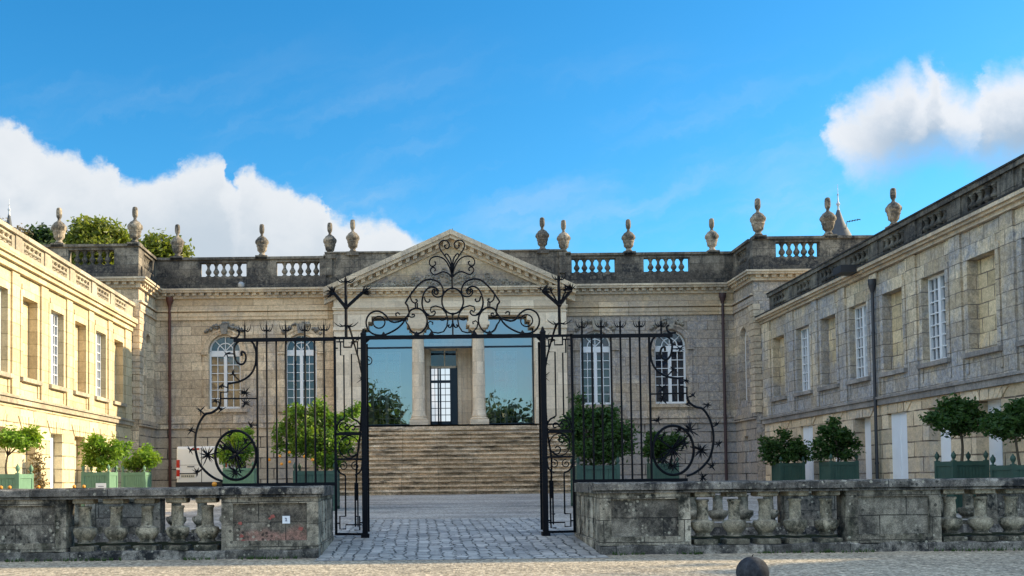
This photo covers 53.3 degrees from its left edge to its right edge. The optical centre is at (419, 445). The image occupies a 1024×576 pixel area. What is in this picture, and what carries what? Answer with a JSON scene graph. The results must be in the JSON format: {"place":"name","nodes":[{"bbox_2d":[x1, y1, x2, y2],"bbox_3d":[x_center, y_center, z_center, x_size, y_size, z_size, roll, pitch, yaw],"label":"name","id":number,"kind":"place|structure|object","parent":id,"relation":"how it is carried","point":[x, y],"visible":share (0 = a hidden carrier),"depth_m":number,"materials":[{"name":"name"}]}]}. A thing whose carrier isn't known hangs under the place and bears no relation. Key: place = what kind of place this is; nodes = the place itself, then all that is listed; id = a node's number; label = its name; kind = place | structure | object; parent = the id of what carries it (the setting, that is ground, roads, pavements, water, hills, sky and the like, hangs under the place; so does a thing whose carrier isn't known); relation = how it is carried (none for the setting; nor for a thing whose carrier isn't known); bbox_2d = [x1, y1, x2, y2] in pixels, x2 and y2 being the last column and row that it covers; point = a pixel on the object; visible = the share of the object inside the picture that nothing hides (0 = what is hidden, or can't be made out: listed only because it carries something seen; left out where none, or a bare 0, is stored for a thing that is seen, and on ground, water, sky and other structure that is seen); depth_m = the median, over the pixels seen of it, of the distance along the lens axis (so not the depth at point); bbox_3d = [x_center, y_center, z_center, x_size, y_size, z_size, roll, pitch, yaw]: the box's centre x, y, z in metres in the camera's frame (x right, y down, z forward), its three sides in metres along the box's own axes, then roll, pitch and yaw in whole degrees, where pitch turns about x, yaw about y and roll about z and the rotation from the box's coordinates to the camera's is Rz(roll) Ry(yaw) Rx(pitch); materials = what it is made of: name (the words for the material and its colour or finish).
{"place":"outdoors","nodes":[
{"label":"outdoors","id":0,"kind":"place"},
{"bbox_2d":[315,518,608,560],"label":"cobbled path","id":1,"kind":"structure","parent":0,"point":[410,539],"depth_m":16.87,"materials":[{"name":"grey stone"}]},
{"bbox_2d":[325,239,576,537],"bbox_3d":[0.570,-1.012,18.013,4.470,5.263,0.730,-1,-2,0],"label":"wrought iron gateway","id":2,"kind":"object","parent":1,"relation":"on","point":[542,337],"visible":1,"depth_m":17.82,"materials":[{"name":"black metal"}]},
{"bbox_2d":[0,550,1023,575],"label":"ground","id":3,"kind":"structure","parent":0,"point":[964,563],"depth_m":13.62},
{"bbox_2d":[0,486,333,561],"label":"stone balustrade","id":4,"kind":"object","parent":3,"relation":"on","point":[38,524],"visible":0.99,"depth_m":14.98,"materials":[{"name":"grey stone"}]},
{"bbox_2d":[282,516,289,523],"bbox_3d":[-1.976,1.093,15.003,0.112,0.112,0.029,-1,-2,0],"label":"number plate","id":5,"kind":"object","parent":4,"relation":"attached to","point":[285,519],"visible":1,"depth_m":14.99,"materials":[{"name":"white ceramic"}]},
{"bbox_2d":[4,546,1023,562],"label":"weeds","id":6,"kind":"object","parent":3,"relation":"on","point":[295,557],"visible":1,"depth_m":14.86,"materials":[{"name":"green plant"}]},
{"bbox_2d":[736,554,768,575],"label":"stone ball","id":7,"kind":"object","parent":3,"relation":"on","point":[751,566],"visible":1,"depth_m":11.33,"materials":[{"name":"grey stone"}]},
{"bbox_2d":[574,478,1023,554],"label":"stone balustrade","id":8,"kind":"object","parent":3,"relation":"on","point":[880,515],"visible":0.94,"depth_m":14.98,"materials":[{"name":"grey stone"}]},
{"bbox_2d":[0,0,1023,420],"label":"sky","id":9,"kind":"structure","parent":0,"point":[413,122],"materials":[{"name":"blue"}]},
{"bbox_2d":[8,526,1021,575],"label":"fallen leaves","id":10,"kind":"object","parent":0,"point":[520,570],"visible":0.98,"depth_m":14.24,"materials":[{"name":"brown plant"}]},
{"bbox_2d":[74,532,1023,548],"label":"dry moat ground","id":11,"kind":"structure","parent":0,"point":[193,543],"depth_m":17.50,"materials":[{"name":"grey stone"}]},
{"bbox_2d":[156,493,967,541],"bbox_3d":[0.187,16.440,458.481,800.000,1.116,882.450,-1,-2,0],"label":"courtyard ground","id":12,"kind":"structure","parent":0,"point":[457,506],"depth_m":27.32,"materials":[{"name":"grey stone"}]},
{"bbox_2d":[7,204,11,225],"bbox_3d":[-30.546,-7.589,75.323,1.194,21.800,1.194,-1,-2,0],"label":"turret roof","id":13,"kind":"structure","parent":12,"relation":"on","point":[9,221],"depth_m":75.58,"materials":[{"name":"stone"}]},
{"bbox_2d":[0,218,32,236],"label":"broadleaf tree","id":14,"kind":"object","parent":12,"relation":"on","point":[20,229],"visible":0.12,"depth_m":62.53,"materials":[{"name":"green plant"}]},
{"bbox_2d":[0,464,33,488],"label":"planter box","id":15,"kind":"object","parent":12,"relation":"on","point":[17,480],"visible":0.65,"depth_m":23.07,"materials":[{"name":"green paint"}]},
{"bbox_2d":[0,423,46,473],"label":"orange tree","id":16,"kind":"object","parent":15,"relation":"on","point":[26,438],"visible":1,"depth_m":23.35,"materials":[{"name":"green plant"}]},
{"bbox_2d":[27,443,50,488],"bbox_3d":[-10.450,0.829,27.588,0.908,1.998,0.756,-1,-2,0],"label":"climbing shrub","id":17,"kind":"object","parent":12,"relation":"on","point":[41,483],"visible":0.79,"depth_m":27.55,"materials":[{"name":"brown plant"}]},
{"bbox_2d":[24,221,55,244],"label":"broadleaf tree","id":18,"kind":"object","parent":12,"relation":"on","point":[41,235],"visible":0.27,"depth_m":63.86,"materials":[{"name":"green plant"}]},
{"bbox_2d":[0,219,137,488],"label":"courtyard wing","id":19,"kind":"structure","parent":12,"relation":"on","point":[66,328],"depth_m":31.86,"materials":[{"name":"beige stone"}]},
{"bbox_2d":[0,289,0,369],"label":"window","id":20,"kind":"structure","parent":19,"relation":"in","point":[0,289],"depth_m":27.64,"materials":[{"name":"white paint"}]},
{"bbox_2d":[22,448,25,473],"bbox_3d":[-11.505,1.187,29.131,0.025,3.279,1.000,-1,-2,0],"label":"blocked doorway","id":21,"kind":"structure","parent":19,"relation":"in","point":[23,454],"depth_m":29.52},
{"bbox_2d":[23,301,27,377],"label":"blind window","id":22,"kind":"structure","parent":19,"relation":"in","point":[25,305],"depth_m":29.63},
{"bbox_2d":[50,434,52,487],"bbox_3d":[-11.504,1.264,31.330,0.025,3.279,1.000,-1,-2,0],"label":"door","id":23,"kind":"structure","parent":19,"relation":"in","point":[51,435],"depth_m":31.69,"materials":[{"name":"white paint"}]},
{"bbox_2d":[51,312,57,385],"bbox_3d":[-11.467,-2.998,31.478,0.095,2.310,1.100,-1,-2,0],"label":"window","id":24,"kind":"structure","parent":19,"relation":"in","point":[54,318],"depth_m":31.77,"materials":[{"name":"white paint"}]},
{"bbox_2d":[74,437,76,487],"bbox_3d":[-11.503,1.339,33.478,0.025,3.279,1.000,-1,-2,0],"label":"blocked doorway","id":25,"kind":"structure","parent":19,"relation":"in","point":[75,471],"depth_m":33.92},
{"bbox_2d":[75,325,77,390],"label":"blind window","id":26,"kind":"structure","parent":19,"relation":"in","point":[76,326],"depth_m":34.02,"materials":[{"name":"beige stone"}]},
{"bbox_2d":[96,333,100,396],"bbox_3d":[-11.466,-2.848,35.776,0.095,2.310,1.100,-1,-2,0],"label":"window","id":27,"kind":"structure","parent":19,"relation":"in","point":[98,337],"depth_m":36.24,"materials":[{"name":"white paint"}]},
{"bbox_2d":[114,342,115,400],"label":"blind window","id":28,"kind":"structure","parent":19,"relation":"in","point":[114,342],"depth_m":38.29,"materials":[{"name":"beige stone"}]},
{"bbox_2d":[48,213,141,264],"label":"broadleaf tree","id":29,"kind":"object","parent":12,"relation":"on","point":[87,230],"visible":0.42,"depth_m":59.35,"materials":[{"name":"green plant"}]},
{"bbox_2d":[81,464,117,505],"bbox_3d":[-9.467,1.191,29.980,0.850,1.273,0.845,-1,-2,0],"label":"planter box","id":30,"kind":"object","parent":12,"relation":"on","point":[90,479],"visible":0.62,"depth_m":29.59,"materials":[{"name":"green paint"}]},
{"bbox_2d":[96,483,105,487],"bbox_3d":[-9.294,1.212,29.540,0.300,0.250,0.019,-1,-2,0],"label":"label card","id":31,"kind":"object","parent":30,"relation":"attached to","point":[100,485],"visible":0.67,"depth_m":29.54,"materials":[{"name":"white paper"}]},
{"bbox_2d":[78,432,134,471],"bbox_3d":[-9.278,0.253,29.960,1.701,1.308,1.541,-1,-2,0],"label":"orange tree","id":32,"kind":"object","parent":30,"relation":"on","point":[100,454],"visible":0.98,"depth_m":29.71,"materials":[{"name":"green plant"}]},
{"bbox_2d":[121,465,151,487],"bbox_3d":[-9.496,1.264,33.980,0.820,1.199,0.815,-1,-2,0],"label":"planter box","id":33,"kind":"object","parent":12,"relation":"on","point":[143,479],"visible":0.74,"depth_m":33.60,"materials":[{"name":"green paint"}]},
{"bbox_2d":[118,443,162,471],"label":"orange tree","id":34,"kind":"object","parent":33,"relation":"on","point":[147,456],"visible":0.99,"depth_m":33.83,"materials":[{"name":"green plant"}]},
{"bbox_2d":[138,227,194,257],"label":"broadleaf tree","id":35,"kind":"object","parent":12,"relation":"on","point":[157,245],"visible":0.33,"depth_m":57.82,"materials":[{"name":"green plant"}]},
{"bbox_2d":[38,485,332,541],"bbox_3d":[-5.935,1.354,17.746,8.800,1.240,0.512,-1,-2,0],"label":"stone balustrade","id":36,"kind":"object","parent":12,"relation":"on","point":[131,515],"visible":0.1,"depth_m":17.61,"materials":[{"name":"grey stone"}]},
{"bbox_2d":[187,320,335,486],"bbox_3d":[-2.795,-0.749,17.849,2.614,2.925,0.450,-1,-2,0],"label":"iron railing","id":37,"kind":"object","parent":36,"relation":"on","point":[235,452],"visible":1,"depth_m":17.80,"materials":[{"name":"black metal"}]},
{"bbox_2d":[175,446,246,486],"bbox_3d":[-8.091,0.996,39.848,2.180,1.811,4.690,-1,-2,0],"label":"delivery van","id":38,"kind":"object","parent":12,"relation":"on","point":[186,463],"visible":0.38,"depth_m":37.59,"materials":[{"name":"white paint"}]},
{"bbox_2d":[223,461,256,482],"bbox_3d":[-6.255,1.200,35.482,1.100,1.280,1.095,-1,-2,0],"label":"planter box","id":39,"kind":"object","parent":12,"relation":"on","point":[251,477],"visible":0.48,"depth_m":34.96,"materials":[{"name":"green paint"}]},
{"bbox_2d":[212,426,255,467],"bbox_3d":[-6.462,0.101,35.551,1.544,1.636,1.864,0,-2,-24],"label":"orange tree","id":40,"kind":"object","parent":39,"relation":"on","point":[236,436],"visible":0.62,"depth_m":35.17,"materials":[{"name":"green plant"}]},
{"bbox_2d":[293,462,339,510],"bbox_3d":[-2.738,1.084,26.980,1.150,1.281,1.145,-1,-2,0],"label":"planter box","id":41,"kind":"object","parent":12,"relation":"on","point":[311,477],"visible":0.38,"depth_m":26.44,"materials":[{"name":"green paint"}]},
{"bbox_2d":[268,394,371,470],"bbox_3d":[-2.812,-0.305,26.986,2.719,2.199,2.029,1,-2,-34],"label":"orange tree","id":42,"kind":"object","parent":41,"relation":"in","point":[344,448],"visible":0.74,"depth_m":26.77,"materials":[{"name":"green plant"}]},
{"bbox_2d":[337,423,575,495],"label":"stone steps","id":43,"kind":"structure","parent":12,"relation":"on","point":[443,461],"depth_m":38.24,"materials":[{"name":"beige stone"}]},
{"bbox_2d":[42,228,872,486],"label":"chateau","id":44,"kind":"structure","parent":12,"relation":"on","point":[707,307],"depth_m":42.09,"materials":[{"name":"stone"}]},
{"bbox_2d":[50,208,66,246],"bbox_3d":[-14.216,-8.586,39.950,0.603,1.608,0.601,-1,-2,0],"label":"stone urn","id":45,"kind":"object","parent":44,"relation":"on","point":[58,227],"visible":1,"depth_m":39.78,"materials":[{"name":"beige stone"}]},
{"bbox_2d":[127,207,142,248],"bbox_3d":[-11.222,-8.620,39.950,0.588,1.608,0.595,-1,-2,0],"label":"stone urn","id":46,"kind":"object","parent":44,"relation":"on","point":[135,227],"visible":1,"depth_m":39.79,"materials":[{"name":"beige stone"}]},
{"bbox_2d":[170,224,184,259],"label":"stone urn","id":47,"kind":"object","parent":44,"relation":"on","point":[177,242],"visible":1,"depth_m":42.33,"materials":[{"name":"grey stone"}]},
{"bbox_2d":[210,336,240,408],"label":"window","id":48,"kind":"structure","parent":44,"relation":"in","point":[221,366],"depth_m":42.37,"materials":[{"name":"white paint"}]},
{"bbox_2d":[255,224,268,258],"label":"stone urn","id":49,"kind":"object","parent":44,"relation":"on","point":[261,242],"visible":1,"depth_m":42.33,"materials":[{"name":"grey stone"}]},
{"bbox_2d":[287,335,316,407],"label":"window","id":50,"kind":"structure","parent":44,"relation":"in","point":[299,344],"depth_m":42.36,"materials":[{"name":"white paint"}]},
{"bbox_2d":[323,222,336,258],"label":"stone urn","id":51,"kind":"object","parent":44,"relation":"on","point":[329,240],"visible":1,"depth_m":42.31,"materials":[{"name":"grey stone"}]},
{"bbox_2d":[346,219,359,255],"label":"stone urn","id":52,"kind":"object","parent":44,"relation":"on","point":[352,237],"visible":1,"depth_m":42.32,"materials":[{"name":"beige stone"}]},
{"bbox_2d":[372,352,401,423],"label":"hall window","id":53,"kind":"structure","parent":44,"relation":"in","point":[386,366],"depth_m":44.40,"materials":[{"name":"glass"}]},
{"bbox_2d":[430,368,457,424],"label":"door","id":54,"kind":"structure","parent":44,"relation":"in","point":[453,381],"depth_m":43.27,"materials":[{"name":"glass"}]},
{"bbox_2d":[494,351,517,422],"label":"hall window","id":55,"kind":"structure","parent":44,"relation":"in","point":[505,362],"depth_m":44.39,"materials":[{"name":"glass"}]},
{"bbox_2d":[535,217,548,252],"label":"stone urn","id":56,"kind":"object","parent":44,"relation":"on","point":[542,235],"visible":1,"depth_m":42.32,"materials":[{"name":"grey stone"}]},
{"bbox_2d":[557,220,570,255],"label":"stone urn","id":57,"kind":"object","parent":44,"relation":"on","point":[563,238],"visible":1,"depth_m":42.32,"materials":[{"name":"beige stone"}]},
{"bbox_2d":[580,332,610,404],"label":"window","id":58,"kind":"structure","parent":44,"relation":"in","point":[586,341],"depth_m":42.36,"materials":[{"name":"white paint"}]},
{"bbox_2d":[621,219,635,254],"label":"stone urn","id":59,"kind":"object","parent":44,"relation":"on","point":[628,237],"visible":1,"depth_m":42.33,"materials":[{"name":"grey stone"}]},
{"bbox_2d":[655,331,685,403],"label":"window","id":60,"kind":"structure","parent":44,"relation":"in","point":[677,359],"depth_m":42.37,"materials":[{"name":"white paint"}]},
{"bbox_2d":[705,218,719,253],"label":"stone urn","id":61,"kind":"object","parent":44,"relation":"on","point":[711,236],"visible":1,"depth_m":42.34,"materials":[{"name":"grey stone"}]},
{"bbox_2d":[745,333,746,399],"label":"window","id":62,"kind":"structure","parent":44,"relation":"in","point":[745,333],"depth_m":41.33,"materials":[{"name":"white paint"}]},
{"bbox_2d":[750,198,766,238],"bbox_3d":[13.332,-8.927,39.951,0.635,1.666,0.637,-1,-2,0],"label":"stone urn","id":63,"kind":"object","parent":44,"relation":"on","point":[757,219],"visible":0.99,"depth_m":39.78,"materials":[{"name":"grey stone"}]},
{"bbox_2d":[819,197,836,238],"bbox_3d":[16.094,-8.959,39.951,0.621,1.666,0.620,-1,-2,0],"label":"stone urn","id":64,"kind":"object","parent":44,"relation":"on","point":[828,218],"visible":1,"depth_m":39.78,"materials":[{"name":"grey stone"}]},
{"bbox_2d":[831,184,850,234],"bbox_3d":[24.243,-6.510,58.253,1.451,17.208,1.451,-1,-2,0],"label":"turret roof","id":65,"kind":"structure","parent":44,"relation":"attached to","point":[840,228],"depth_m":58.12,"materials":[{"name":"stone"}]},
{"bbox_2d":[570,457,619,505],"bbox_3d":[4.661,0.970,26.981,1.150,1.341,1.145,-1,-2,0],"label":"planter box","id":66,"kind":"object","parent":12,"relation":"on","point":[589,472],"visible":0.42,"depth_m":26.44,"materials":[{"name":"green paint"}]},
{"bbox_2d":[554,392,639,465],"bbox_3d":[4.817,-0.391,27.127,2.390,2.139,2.354,-1,-2,0],"label":"orange tree","id":67,"kind":"object","parent":66,"relation":"in","point":[578,429],"visible":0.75,"depth_m":26.70,"materials":[{"name":"green plant"}]},
{"bbox_2d":[647,457,678,478],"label":"planter box","id":68,"kind":"object","parent":12,"relation":"on","point":[658,473],"visible":0.35,"depth_m":33.56,"materials":[{"name":"green paint"}]},
{"bbox_2d":[638,427,688,462],"bbox_3d":[8.125,0.005,34.016,1.419,1.428,1.747,-2,-3,43],"label":"orange tree","id":69,"kind":"object","parent":68,"relation":"on","point":[660,446],"visible":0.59,"depth_m":33.78,"materials":[{"name":"green plant"}]},
{"bbox_2d":[771,456,805,480],"bbox_3d":[12.323,0.984,33.881,0.850,1.261,0.845,-1,-2,0],"label":"planter box","id":70,"kind":"object","parent":12,"relation":"on","point":[787,471],"visible":0.64,"depth_m":33.49,"materials":[{"name":"green paint"}]},
{"bbox_2d":[757,426,813,465],"bbox_3d":[12.231,0.014,33.928,1.820,1.423,1.590,-1,-2,17],"label":"orange tree","id":71,"kind":"object","parent":70,"relation":"in","point":[791,449],"visible":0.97,"depth_m":33.70,"materials":[{"name":"green plant"}]},
{"bbox_2d":[574,477,1023,534],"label":"stone balustrade","id":72,"kind":"object","parent":12,"relation":"on","point":[810,507],"visible":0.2,"depth_m":17.61,"materials":[{"name":"grey stone"}]},
{"bbox_2d":[572,317,721,482],"bbox_3d":[4.003,-0.795,17.821,2.634,2.989,0.499,-1,-2,0],"label":"iron railing","id":73,"kind":"object","parent":72,"relation":"on","point":[672,452],"visible":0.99,"depth_m":17.80,"materials":[{"name":"black metal"}]},
{"bbox_2d":[819,453,858,479],"bbox_3d":[12.280,0.907,29.682,0.850,1.340,0.845,-1,-2,0],"label":"planter box","id":74,"kind":"object","parent":12,"relation":"on","point":[830,470],"visible":0.56,"depth_m":29.29,"materials":[{"name":"green paint"}]},
{"bbox_2d":[806,416,865,462],"bbox_3d":[12.152,-0.142,29.764,1.716,1.475,1.408,-1,-2,0],"label":"orange tree","id":75,"kind":"object","parent":74,"relation":"on","point":[838,443],"visible":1,"depth_m":29.56,"materials":[{"name":"green plant"}]},
{"bbox_2d":[755,154,1023,480],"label":"courtyard wing","id":76,"kind":"structure","parent":12,"relation":"on","point":[878,343],"depth_m":27.68,"materials":[{"name":"beige stone"}]},
{"bbox_2d":[780,337,784,395],"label":"blind window","id":77,"kind":"structure","parent":76,"relation":"in","point":[782,363],"depth_m":38.15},
{"bbox_2d":[801,326,810,390],"bbox_3d":[13.599,-3.027,35.372,0.095,2.270,1.200,-1,-2,0],"label":"window","id":78,"kind":"structure","parent":76,"relation":"in","point":[805,331],"depth_m":35.68,"materials":[{"name":"white paint"}]},
{"bbox_2d":[803,425,813,479],"bbox_3d":[13.550,1.023,35.160,0.025,3.459,1.100,-1,-2,0],"label":"door","id":79,"kind":"structure","parent":76,"relation":"in","point":[807,430],"depth_m":35.28,"materials":[{"name":"white paint"}]},
{"bbox_2d":[829,317,836,384],"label":"blind window","id":80,"kind":"structure","parent":76,"relation":"in","point":[832,330],"depth_m":33.50,"materials":[{"name":"beige stone"}]},
{"bbox_2d":[855,304,867,377],"bbox_3d":[13.597,-3.182,30.925,0.095,2.270,1.200,-1,-2,0],"label":"window","id":81,"kind":"structure","parent":76,"relation":"in","point":[860,312],"depth_m":31.21,"materials":[{"name":"white paint"}]},
{"bbox_2d":[885,188,901,228],"bbox_3d":[18.685,-9.338,39.963,0.636,1.666,0.630,-1,-2,0],"label":"stone urn","id":82,"kind":"object","parent":76,"relation":"on","point":[893,208],"visible":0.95,"depth_m":39.81,"materials":[{"name":"grey stone"}]},
{"bbox_2d":[891,291,903,369],"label":"blind window","id":83,"kind":"structure","parent":76,"relation":"in","point":[896,298],"depth_m":28.95,"materials":[{"name":"beige stone"}]},
{"bbox_2d":[891,412,907,478],"bbox_3d":[13.547,0.790,28.464,0.025,3.459,1.100,-1,-2,0],"label":"door","id":84,"kind":"structure","parent":76,"relation":"in","point":[899,420],"depth_m":28.58,"materials":[{"name":"white paint"}]},
{"bbox_2d":[928,273,946,360],"bbox_3d":[13.595,-3.340,26.387,0.095,2.270,1.200,-1,-2,0],"label":"window","id":85,"kind":"structure","parent":76,"relation":"in","point":[936,284],"depth_m":26.65,"materials":[{"name":"white paint"}]},
{"bbox_2d":[978,254,996,348],"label":"blind window","id":86,"kind":"structure","parent":76,"relation":"in","point":[986,266],"depth_m":24.36,"materials":[{"name":"beige stone"}]},
{"bbox_2d":[934,451,989,512],"bbox_3d":[12.240,0.819,22.881,0.830,1.397,0.825,-1,-2,0],"label":"planter box","id":87,"kind":"object","parent":12,"relation":"on","point":[954,468],"visible":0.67,"depth_m":22.50,"materials":[{"name":"green paint"}]},
{"bbox_2d":[918,392,997,460],"bbox_3d":[12.257,-0.371,22.921,1.818,1.690,1.298,-1,-2,0],"label":"orange tree","id":88,"kind":"object","parent":87,"relation":"on","point":[956,416],"visible":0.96,"depth_m":22.75,"materials":[{"name":"green plant"}]},
{"bbox_2d":[990,454,1023,477],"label":"planter box","id":89,"kind":"object","parent":12,"relation":"on","point":[1013,470],"visible":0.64,"depth_m":20.59,"materials":[{"name":"green paint"}]},
{"bbox_2d":[973,396,1023,464],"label":"orange tree","id":90,"kind":"object","parent":89,"relation":"on","point":[1008,423],"visible":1,"depth_m":20.69,"materials":[{"name":"green plant"}]}
]}

